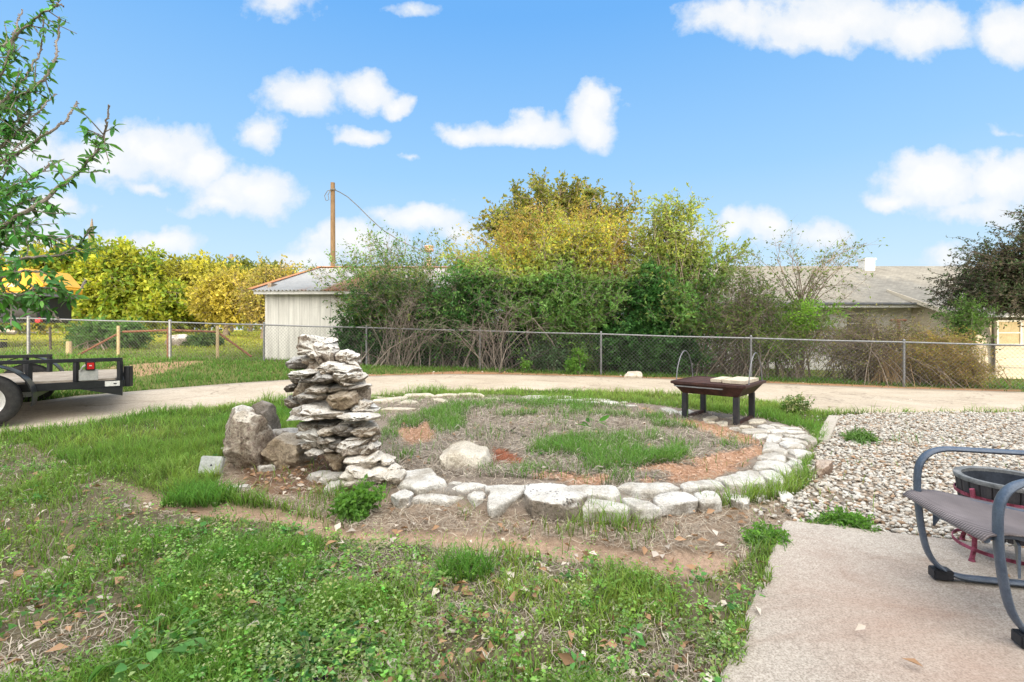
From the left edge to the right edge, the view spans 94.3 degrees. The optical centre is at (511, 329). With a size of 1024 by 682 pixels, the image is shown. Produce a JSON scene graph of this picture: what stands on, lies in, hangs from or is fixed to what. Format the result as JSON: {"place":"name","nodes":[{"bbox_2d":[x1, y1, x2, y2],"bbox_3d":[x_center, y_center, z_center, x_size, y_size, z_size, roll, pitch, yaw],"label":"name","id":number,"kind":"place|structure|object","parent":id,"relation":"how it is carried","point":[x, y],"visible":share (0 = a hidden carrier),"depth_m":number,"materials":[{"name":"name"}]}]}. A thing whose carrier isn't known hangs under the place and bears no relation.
{"place":"outdoors","nodes":[
{"label":"outdoors","id":0,"kind":"place"},
{"bbox_2d":[88,219,94,247],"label":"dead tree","id":1,"kind":"object","parent":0,"point":[91,225],"visible":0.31,"depth_m":32.94,"materials":[{"name":"wood"}]},
{"bbox_2d":[0,330,1023,681],"bbox_3d":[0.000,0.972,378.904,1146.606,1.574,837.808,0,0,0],"label":"ground","id":2,"kind":"structure","parent":0,"point":[680,558],"depth_m":3.25,"materials":[{"name":"soil"}]},
{"bbox_2d":[0,267,82,347],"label":"loader","id":3,"kind":"object","parent":2,"relation":"on","point":[64,312],"visible":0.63,"depth_m":18.21,"materials":[{"name":"yellow paint"}]},
{"bbox_2d":[0,239,87,334],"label":"tree","id":4,"kind":"object","parent":2,"relation":"on","point":[36,326],"visible":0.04,"depth_m":28.48,"materials":[{"name":"yellow plant"}]},
{"bbox_2d":[49,327,51,349],"bbox_3d":[-16.040,0.317,16.500,0.087,0.810,0.070,0,0,0],"label":"fence post","id":5,"kind":"object","parent":2,"relation":"on","point":[50,341],"visible":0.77,"depth_m":16.48,"materials":[{"name":"brown"}]},
{"bbox_2d":[0,0,124,332],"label":"tree","id":6,"kind":"object","parent":2,"relation":"on","point":[29,298],"visible":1,"depth_m":2.92,"materials":[{"name":"green plant"}]},
{"bbox_2d":[66,341,71,353],"bbox_3d":[-13.710,0.568,14.700,0.148,0.420,0.148,0,0,-22],"label":"stump","id":7,"kind":"object","parent":2,"relation":"on","point":[68,344],"visible":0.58,"depth_m":14.65,"materials":[{"name":"brown wood"}]},
{"bbox_2d":[61,313,161,350],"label":"shrub","id":8,"kind":"object","parent":2,"relation":"on","point":[91,326],"visible":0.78,"depth_m":17.10,"materials":[{"name":"green plant"}]},
{"bbox_2d":[45,235,201,334],"bbox_3d":[-24.726,-2.621,29.996,10.912,6.740,5.772,0,0,0],"label":"tree","id":9,"kind":"object","parent":2,"relation":"on","point":[122,277],"visible":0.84,"depth_m":28.90,"materials":[{"name":"yellow plant"}]},
{"bbox_2d":[31,322,261,330],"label":"tree line","id":10,"kind":"object","parent":2,"relation":"on","point":[254,327],"depth_m":60.78,"materials":[{"name":"green plant"}]},
{"bbox_2d":[88,607,214,681],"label":"weed","id":11,"kind":"object","parent":2,"relation":"on","point":[153,653],"visible":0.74,"depth_m":1.85,"materials":[{"name":"green plant"}]},
{"bbox_2d":[77,326,251,358],"bbox_3d":[-10.901,0.438,14.720,5.554,1.124,0.329,0,0,0],"label":"fence","id":12,"kind":"object","parent":2,"relation":"on","point":[217,332],"visible":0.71,"depth_m":14.82,"materials":[{"name":"brown wood"}]},
{"bbox_2d":[164,334,188,345],"bbox_3d":[-14.086,0.513,20.002,1.004,0.669,0.680,0,0,0],"label":"rock","id":13,"kind":"object","parent":2,"relation":"on","point":[181,338],"visible":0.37,"depth_m":19.78,"materials":[{"name":"white stone"}]},
{"bbox_2d":[158,248,240,332],"bbox_3d":[-22.158,-2.508,33.102,7.498,6.455,5.691,0,0,0],"label":"tree","id":14,"kind":"object","parent":2,"relation":"on","point":[184,271],"visible":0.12,"depth_m":32.33,"materials":[{"name":"yellow plant"}]},
{"bbox_2d":[153,473,249,507],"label":"grass tuft","id":15,"kind":"object","parent":2,"relation":"on","point":[181,495],"visible":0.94,"depth_m":3.55,"materials":[{"name":"green plant"}]},
{"bbox_2d":[181,328,226,346],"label":"shrub","id":16,"kind":"object","parent":2,"relation":"on","point":[198,342],"visible":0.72,"depth_m":19.63,"materials":[{"name":"green plant"}]},
{"bbox_2d":[198,456,225,474],"bbox_3d":[-2.669,1.226,4.223,0.191,0.229,0.144,0,0,-16],"label":"stone block","id":17,"kind":"object","parent":2,"relation":"on","point":[212,461],"visible":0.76,"depth_m":4.18,"materials":[{"name":"grey stone"}]},
{"bbox_2d":[180,257,258,335],"bbox_3d":[-15.864,-1.850,27.054,4.827,4.451,4.363,0,0,33],"label":"tree","id":18,"kind":"object","parent":2,"relation":"on","point":[210,295],"visible":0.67,"depth_m":26.14,"materials":[{"name":"yellow plant"}]},
{"bbox_2d":[226,254,234,331],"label":"utility pole","id":19,"kind":"object","parent":2,"relation":"on","point":[231,327],"visible":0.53,"depth_m":45.87,"materials":[{"name":"brown wood"}]},
{"bbox_2d":[191,532,279,574],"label":"grass tuft","id":20,"kind":"object","parent":2,"relation":"on","point":[235,554],"visible":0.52,"depth_m":2.60,"materials":[{"name":"green plant"}]},
{"bbox_2d":[174,253,300,331],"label":"tree","id":21,"kind":"object","parent":2,"relation":"on","point":[245,263],"depth_m":41.11,"materials":[{"name":"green plant"}]},
{"bbox_2d":[223,405,255,443],"bbox_3d":[-2.809,1.074,4.930,0.315,0.584,0.299,0,0,0],"label":"boulder","id":22,"kind":"object","parent":2,"relation":"on","point":[236,409],"visible":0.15,"depth_m":4.88,"materials":[{"name":"stone"}]},
{"bbox_2d":[228,484,250,490],"bbox_3d":[-2.216,1.296,3.856,0.205,0.065,0.076,0,0,-13],"label":"flagstone","id":23,"kind":"object","parent":2,"relation":"on","point":[245,485],"visible":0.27,"depth_m":3.85,"materials":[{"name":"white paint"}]},
{"bbox_2d":[223,410,275,468],"bbox_3d":[-2.509,1.052,4.569,0.389,0.578,0.481,0,0,0],"label":"boulder","id":24,"kind":"object","parent":2,"relation":"on","point":[249,436],"visible":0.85,"depth_m":4.39,"materials":[{"name":"grey stone"}]},
{"bbox_2d":[251,400,280,429],"bbox_3d":[-2.708,1.044,5.199,0.287,0.562,0.389,0,0,0],"label":"boulder","id":25,"kind":"object","parent":2,"relation":"on","point":[266,410],"visible":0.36,"depth_m":5.11,"materials":[{"name":"grey stone"}]},
{"bbox_2d":[257,464,274,471],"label":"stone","id":26,"kind":"object","parent":2,"relation":"on","point":[265,468],"visible":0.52,"depth_m":4.35,"materials":[{"name":"white stone"}]},
{"bbox_2d":[227,252,312,338],"bbox_3d":[-12.928,-1.788,25.015,3.958,4.589,3.516,0,0,17],"label":"tree","id":27,"kind":"object","parent":2,"relation":"on","point":[252,303],"visible":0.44,"depth_m":24.43,"materials":[{"name":"yellow plant"}]},
{"bbox_2d":[273,428,297,435],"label":"boulder","id":28,"kind":"object","parent":2,"relation":"on","point":[278,432],"visible":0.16,"depth_m":4.87,"materials":[{"name":"stone"}]},
{"bbox_2d":[261,432,316,469],"bbox_3d":[-2.165,1.188,4.611,0.518,0.334,0.456,0,0,0],"label":"boulder","id":29,"kind":"object","parent":2,"relation":"on","point":[283,449],"visible":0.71,"depth_m":4.44,"materials":[{"name":"brown stone"}]},
{"bbox_2d":[255,619,368,681],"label":"weed","id":30,"kind":"object","parent":2,"relation":"on","point":[305,634],"visible":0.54,"depth_m":1.85,"materials":[{"name":"green plant"}]},
{"bbox_2d":[307,470,329,481],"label":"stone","id":31,"kind":"object","parent":2,"relation":"on","point":[314,476],"visible":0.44,"depth_m":4.09,"materials":[{"name":"white stone"}]},
{"bbox_2d":[319,471,342,484],"bbox_3d":[-1.533,1.283,4.075,0.180,0.090,0.214,0,0,7],"label":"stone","id":32,"kind":"object","parent":2,"relation":"on","point":[328,476],"visible":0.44,"depth_m":4.03,"materials":[{"name":"white stone"}]},
{"bbox_2d":[323,479,341,494],"bbox_3d":[-1.412,1.281,3.866,0.136,0.098,0.284,0,0,39],"label":"flagstone","id":33,"kind":"object","parent":2,"relation":"on","point":[333,485],"visible":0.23,"depth_m":3.79,"materials":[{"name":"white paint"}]},
{"bbox_2d":[284,334,406,488],"bbox_3d":[-1.538,0.669,4.316,1.747,1.249,0.707,0,0,35],"label":"stacked stone fountain","id":34,"kind":"object","parent":2,"relation":"on","point":[331,404],"visible":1,"depth_m":4.24,"materials":[{"name":"grey stone"}]},
{"bbox_2d":[326,473,385,523],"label":"weed","id":35,"kind":"object","parent":2,"relation":"on","point":[359,500],"visible":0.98,"depth_m":3.29,"materials":[{"name":"green plant"}]},
{"bbox_2d":[247,245,465,363],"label":"shed","id":36,"kind":"structure","parent":2,"relation":"on","point":[295,299],"depth_m":15.10,"materials":[{"name":"metal"},{"name":"white plank"},{"name":"rusted metal"}]},
{"bbox_2d":[324,182,421,265],"bbox_3d":[-7.547,-3.668,26.431,5.414,8.447,0.497,0,0,-26],"label":"utility pole","id":37,"kind":"object","parent":2,"relation":"on","point":[332,190],"visible":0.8,"depth_m":25.40,"materials":[{"name":"brown wood"}]},
{"bbox_2d":[289,220,466,361],"bbox_3d":[-4.110,-1.244,14.956,5.564,4.609,2.203,0,0,0],"label":"shrub","id":38,"kind":"object","parent":2,"relation":"on","point":[353,265],"visible":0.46,"depth_m":14.73,"materials":[{"name":"green plant"}]},
{"bbox_2d":[323,297,440,365],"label":"shrub","id":39,"kind":"object","parent":2,"relation":"on","point":[358,343],"visible":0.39,"depth_m":14.04,"materials":[{"name":"green plant"}]},
{"bbox_2d":[373,396,407,403],"bbox_3d":[-1.935,1.149,7.657,0.630,0.102,0.220,0,0,-39],"label":"flagstone","id":40,"kind":"object","parent":2,"relation":"on","point":[382,400],"visible":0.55,"depth_m":7.56,"materials":[{"name":"beige stone"}]},
{"bbox_2d":[322,248,465,365],"bbox_3d":[-3.494,-0.649,14.020,4.491,3.430,2.224,0,0,0],"label":"shrub","id":41,"kind":"object","parent":2,"relation":"on","point":[390,286],"visible":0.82,"depth_m":13.80,"materials":[{"name":"green plant"}]},
{"bbox_2d":[380,407,415,412],"bbox_3d":[-1.648,1.178,6.903,0.510,0.092,0.162,0,0,0],"label":"flagstone","id":42,"kind":"object","parent":2,"relation":"on","point":[407,409],"visible":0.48,"depth_m":6.87,"materials":[{"name":"beige stone"}]},
{"bbox_2d":[0,394,811,681],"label":"weed ground cover","id":43,"kind":"object","parent":2,"relation":"on","point":[354,639],"visible":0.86,"depth_m":2.08,"materials":[{"name":"green plant"}]},
{"bbox_2d":[360,282,453,367],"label":"dead shrub","id":44,"kind":"object","parent":2,"relation":"on","point":[412,341],"visible":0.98,"depth_m":13.38,"materials":[{"name":"brown plant"}]},
{"bbox_2d":[398,399,418,404],"bbox_3d":[-1.673,1.162,7.516,0.276,0.088,0.324,0,0,-42],"label":"flagstone","id":45,"kind":"object","parent":2,"relation":"on","point":[404,402],"visible":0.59,"depth_m":7.44,"materials":[{"name":"beige stone"}]},
{"bbox_2d":[0,391,826,681],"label":"dry straw","id":46,"kind":"object","parent":2,"relation":"on","point":[678,527],"visible":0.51,"depth_m":2.74,"materials":[{"name":"beige plant"}]},
{"bbox_2d":[405,393,434,397],"bbox_3d":[-1.585,1.141,8.101,0.525,0.102,0.218,0,0,-13],"label":"flagstone","id":47,"kind":"object","parent":2,"relation":"on","point":[416,395],"visible":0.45,"depth_m":8.04,"materials":[{"name":"beige stone"}]},
{"bbox_2d":[433,398,447,403],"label":"flagstone","id":48,"kind":"object","parent":2,"relation":"on","point":[442,400],"visible":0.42,"depth_m":7.64,"materials":[{"name":"beige stone"}]},
{"bbox_2d":[433,393,459,398],"bbox_3d":[-1.111,1.143,8.076,0.440,0.108,0.210,0,0,0],"label":"flagstone","id":49,"kind":"object","parent":2,"relation":"on","point":[443,395],"visible":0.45,"depth_m":8.03,"materials":[{"name":"beige stone"}]},
{"bbox_2d":[398,259,528,367],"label":"shrub","id":50,"kind":"object","parent":2,"relation":"on","point":[460,308],"visible":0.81,"depth_m":13.64,"materials":[{"name":"green plant"}]},
{"bbox_2d":[423,536,506,583],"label":"grass tuft","id":51,"kind":"object","parent":2,"relation":"on","point":[467,562],"visible":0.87,"depth_m":2.50,"materials":[{"name":"green plant"}]},
{"bbox_2d":[440,440,492,470],"bbox_3d":[-0.413,1.224,4.412,0.488,0.296,0.524,0,0,0],"label":"boulder","id":52,"kind":"object","parent":2,"relation":"on","point":[460,453],"visible":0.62,"depth_m":4.25,"materials":[{"name":"beige stone"}]},
{"bbox_2d":[459,392,483,397],"bbox_3d":[-0.712,1.146,8.213,0.482,0.110,0.205,0,0,0],"label":"flagstone","id":53,"kind":"object","parent":2,"relation":"on","point":[477,394],"visible":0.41,"depth_m":8.12,"materials":[{"name":"beige stone"}]},
{"bbox_2d":[428,286,573,371],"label":"dead shrub","id":54,"kind":"object","parent":2,"relation":"on","point":[495,354],"visible":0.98,"depth_m":13.20,"materials":[{"name":"brown plant"}]},
{"bbox_2d":[0,371,1021,681],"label":"fallen leaves","id":55,"kind":"object","parent":2,"relation":"on","point":[566,659],"visible":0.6,"depth_m":2.26,"materials":[{"name":"plant"}]},
{"bbox_2d":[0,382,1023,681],"bbox_3d":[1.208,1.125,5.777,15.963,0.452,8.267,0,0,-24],"label":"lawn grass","id":56,"kind":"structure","parent":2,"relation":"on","point":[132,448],"depth_m":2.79,"materials":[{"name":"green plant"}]},
{"bbox_2d":[0,316,1023,390],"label":"chain link fence","id":57,"kind":"object","parent":2,"relation":"on","point":[170,332],"visible":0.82,"depth_m":13.12,"materials":[{"name":"metal"}]},
{"bbox_2d":[500,427,525,436],"bbox_3d":[0.011,1.218,5.666,0.125,0.098,0.540,0,0,-40],"label":"stick","id":58,"kind":"object","parent":2,"relation":"on","point":[514,432],"visible":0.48,"depth_m":5.59,"materials":[{"name":"brown wood"}]},
{"bbox_2d":[518,354,532,372],"bbox_3d":[0.378,1.039,12.898,0.410,0.771,0.419,0,0,24],"label":"sapling","id":59,"kind":"object","parent":2,"relation":"on","point":[524,364],"visible":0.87,"depth_m":12.89,"materials":[{"name":"green plant"}]},
{"bbox_2d":[515,454,556,472],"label":"grass tuft","id":60,"kind":"object","parent":2,"relation":"on","point":[537,465],"visible":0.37,"depth_m":4.21,"materials":[{"name":"green plant"}]},
{"bbox_2d":[447,300,625,372],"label":"shrub","id":61,"kind":"object","parent":2,"relation":"on","point":[513,357],"visible":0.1,"depth_m":14.36,"materials":[{"name":"brown plant"}]},
{"bbox_2d":[435,206,652,371],"bbox_3d":[0.976,-1.063,14.608,6.442,5.335,4.250,0,0,0],"label":"shrub","id":62,"kind":"object","parent":2,"relation":"on","point":[564,287],"visible":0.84,"depth_m":13.74,"materials":[{"name":"green plant"}]},
{"bbox_2d":[445,191,649,307],"bbox_3d":[1.462,-1.694,15.905,7.221,5.820,4.285,0,0,0],"label":"shrub","id":63,"kind":"object","parent":2,"relation":"on","point":[501,246],"visible":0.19,"depth_m":15.29,"materials":[{"name":"yellow plant"}]},
{"bbox_2d":[515,338,580,370],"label":"shrub","id":64,"kind":"object","parent":2,"relation":"on","point":[543,363],"visible":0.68,"depth_m":13.60,"materials":[{"name":"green plant"}]},
{"bbox_2d":[468,166,649,244],"bbox_3d":[2.153,-3.085,21.139,8.330,8.648,4.168,0,0,0],"label":"tree","id":65,"kind":"object","parent":2,"relation":"on","point":[572,197],"visible":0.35,"depth_m":20.44,"materials":[{"name":"green plant"}]},
{"bbox_2d":[378,394,765,485],"bbox_3d":[0.415,1.152,5.912,4.742,0.207,4.420,0,0,0],"label":"dry straw","id":66,"kind":"object","parent":2,"relation":"on","point":[523,446],"visible":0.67,"depth_m":5.16,"materials":[{"name":"beige plant"}]},
{"bbox_2d":[384,399,761,484],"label":"wood chip mulch","id":67,"kind":"object","parent":2,"relation":"on","point":[679,472],"visible":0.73,"depth_m":4.45,"materials":[{"name":"brown wood"}]},
{"bbox_2d":[563,342,587,374],"bbox_3d":[1.731,0.820,12.902,0.691,1.042,0.636,0,0,0],"label":"sapling","id":68,"kind":"object","parent":2,"relation":"on","point":[573,362],"visible":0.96,"depth_m":12.86,"materials":[{"name":"green plant"}]},
{"bbox_2d":[576,415,609,427],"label":"weed","id":69,"kind":"object","parent":2,"relation":"on","point":[603,418],"visible":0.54,"depth_m":5.83,"materials":[{"name":"green plant"}]},
{"bbox_2d":[384,395,817,522],"bbox_3d":[1.420,1.254,5.615,3.986,0.228,5.502,0,0,18],"label":"stone border","id":70,"kind":"object","parent":2,"relation":"on","point":[545,499],"visible":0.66,"depth_m":3.54,"materials":[{"name":"beige stone"}]},
{"bbox_2d":[624,371,642,377],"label":"rock","id":71,"kind":"object","parent":2,"relation":"on","point":[633,374],"visible":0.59,"depth_m":12.01,"materials":[{"name":"beige stone"}]},
{"bbox_2d":[590,253,720,375],"bbox_3d":[4.085,-0.317,14.080,3.693,3.915,2.747,0,0,0],"label":"shrub","id":72,"kind":"object","parent":2,"relation":"on","point":[630,326],"visible":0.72,"depth_m":13.36,"materials":[{"name":"green plant"}]},
{"bbox_2d":[650,438,696,459],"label":"grass tuft","id":73,"kind":"object","parent":2,"relation":"on","point":[686,452],"visible":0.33,"depth_m":4.61,"materials":[{"name":"green plant"}]},
{"bbox_2d":[602,182,755,373],"bbox_3d":[4.898,-1.528,14.166,4.389,5.666,3.790,0,0,26],"label":"shrub","id":74,"kind":"object","parent":2,"relation":"on","point":[682,253],"visible":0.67,"depth_m":14.07,"materials":[{"name":"green plant"}]},
{"bbox_2d":[670,350,765,425],"bbox_3d":[2.861,0.773,6.590,0.975,0.951,1.002,0,0,42],"label":"fire pit","id":75,"kind":"object","parent":2,"relation":"on","point":[703,386],"visible":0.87,"depth_m":6.39,"materials":[{"name":"brown metal"}]},
{"bbox_2d":[710,376,731,382],"bbox_3d":[2.887,0.684,6.544,0.140,0.042,0.460,0,0,42],"label":"wooden board","id":76,"kind":"object","parent":75,"relation":"on","point":[719,379],"visible":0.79,"depth_m":6.41,"materials":[{"name":"beige wood"}]},
{"bbox_2d":[722,376,758,384],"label":"stone slab","id":77,"kind":"structure","parent":75,"relation":"on","point":[739,380],"depth_m":6.29,"materials":[{"name":"beige stone"}]},
{"bbox_2d":[678,243,830,378],"bbox_3d":[6.632,-0.501,13.438,3.837,4.060,3.909,0,0,-40],"label":"shrub","id":78,"kind":"object","parent":2,"relation":"on","point":[741,308],"visible":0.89,"depth_m":13.15,"materials":[{"name":"green plant"}]},
{"bbox_2d":[736,516,793,559],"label":"weed","id":79,"kind":"object","parent":2,"relation":"on","point":[754,533],"visible":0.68,"depth_m":2.87,"materials":[{"name":"green plant"}]},
{"bbox_2d":[780,392,814,412],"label":"weed","id":80,"kind":"object","parent":2,"relation":"on","point":[787,403],"visible":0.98,"depth_m":7.18,"materials":[{"name":"green plant"}]},
{"bbox_2d":[754,290,859,379],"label":"shrub","id":81,"kind":"object","parent":2,"relation":"on","point":[803,320],"visible":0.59,"depth_m":12.94,"materials":[{"name":"green plant"}]},
{"bbox_2d":[737,220,889,376],"bbox_3d":[8.418,-0.859,13.401,4.040,4.469,2.070,0,0,0],"label":"sapling","id":82,"kind":"object","parent":2,"relation":"on","point":[823,261],"visible":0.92,"depth_m":13.32,"materials":[{"name":"brown plant"}]},
{"bbox_2d":[607,258,1023,378],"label":"house","id":83,"kind":"structure","parent":2,"relation":"on","point":[893,288],"depth_m":17.00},
{"bbox_2d":[843,312,868,333],"bbox_3d":[12.294,-0.224,16.980,0.872,0.794,0.060,0,0,0],"label":"window","id":84,"kind":"structure","parent":83,"relation":"in","point":[852,322],"depth_m":16.99,"materials":[{"name":"grey glass"}]},
{"bbox_2d":[996,320,1022,343],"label":"window","id":85,"kind":"structure","parent":83,"relation":"in","point":[1012,334],"depth_m":15.49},
{"bbox_2d":[814,459,832,478],"bbox_3d":[2.749,1.260,4.218,0.133,0.184,0.368,0,0,44],"label":"rock","id":86,"kind":"object","parent":2,"relation":"on","point":[825,466],"visible":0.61,"depth_m":4.17,"materials":[{"name":"beige stone"}]},
{"bbox_2d":[805,504,881,533],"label":"weed","id":87,"kind":"object","parent":2,"relation":"on","point":[839,517],"visible":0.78,"depth_m":3.11,"materials":[{"name":"green plant"}]},
{"bbox_2d":[773,293,985,388],"bbox_3d":[9.642,0.266,13.052,5.398,2.539,3.437,0,0,0],"label":"shrub","id":88,"kind":"object","parent":2,"relation":"on","point":[873,333],"visible":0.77,"depth_m":12.56,"materials":[{"name":"brown plant"}]},
{"bbox_2d":[852,329,914,385],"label":"dead grass clump","id":89,"kind":"object","parent":2,"relation":"on","point":[883,376],"visible":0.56,"depth_m":12.38,"materials":[{"name":"brown plant"}]},
{"bbox_2d":[877,324,1011,389],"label":"shrub","id":90,"kind":"object","parent":2,"relation":"on","point":[955,366],"visible":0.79,"depth_m":12.03,"materials":[{"name":"brown plant"}]},
{"bbox_2d":[927,292,1007,381],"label":"shrub","id":91,"kind":"object","parent":2,"relation":"on","point":[964,316],"visible":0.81,"depth_m":12.78,"materials":[{"name":"green plant"}]},
{"bbox_2d":[915,204,1023,328],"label":"tree","id":92,"kind":"object","parent":2,"relation":"on","point":[997,276],"visible":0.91,"depth_m":13.05,"materials":[{"name":"green plant"}]},
{"bbox_2d":[0,374,1023,432],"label":"driveway","id":93,"kind":"structure","parent":0,"point":[57,410],"depth_m":8.95,"materials":[{"name":"concrete"}]},
{"bbox_2d":[0,354,132,424],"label":"utility trailer","id":94,"kind":"object","parent":93,"relation":"on","point":[34,380],"visible":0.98,"depth_m":6.49,"materials":[{"name":"black paint"}]},
{"bbox_2d":[0,331,1023,401],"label":"verge grass","id":95,"kind":"structure","parent":0,"point":[215,366],"depth_m":12.74,"materials":[{"name":"green plant"}]},
{"bbox_2d":[0,0,1023,329],"label":"sky","id":96,"kind":"structure","parent":0,"point":[901,122],"materials":[{"name":"blue"}]},
{"bbox_2d":[720,520,1023,681],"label":"patio","id":97,"kind":"structure","parent":0,"point":[827,590],"depth_m":2.10,"materials":[{"name":"concrete"}]},
{"bbox_2d":[902,446,1023,647],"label":"patio chair","id":98,"kind":"object","parent":97,"relation":"on","point":[997,521],"visible":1,"depth_m":2.19,"materials":[{"name":"grey metal"}]},
{"bbox_2d":[951,482,1023,565],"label":"plant stand","id":99,"kind":"object","parent":97,"relation":"on","point":[973,547],"visible":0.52,"depth_m":2.59,"materials":[{"name":"red metal"}]},
{"bbox_2d":[952,466,1023,545],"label":"barrel planter","id":100,"kind":"object","parent":99,"relation":"on","point":[987,482],"visible":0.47,"depth_m":2.71,"materials":[{"name":"grey metal"}]},
{"bbox_2d":[749,411,1023,547],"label":"gravel","id":101,"kind":"structure","parent":0,"point":[945,425],"depth_m":4.62,"materials":[{"name":"grey gravel"}]},
{"bbox_2d":[816,415,838,442],"bbox_3d":[4.079,1.262,6.122,0.130,0.040,1.940,0,0,38],"label":"plank","id":102,"kind":"object","parent":101,"relation":"on","point":[832,419],"visible":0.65,"depth_m":6.04,"materials":[{"name":"grey wood"}]},
{"bbox_2d":[839,425,881,445],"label":"weed","id":103,"kind":"object","parent":101,"relation":"on","point":[860,436],"visible":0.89,"depth_m":5.39,"materials":[{"name":"green plant"}]}
]}

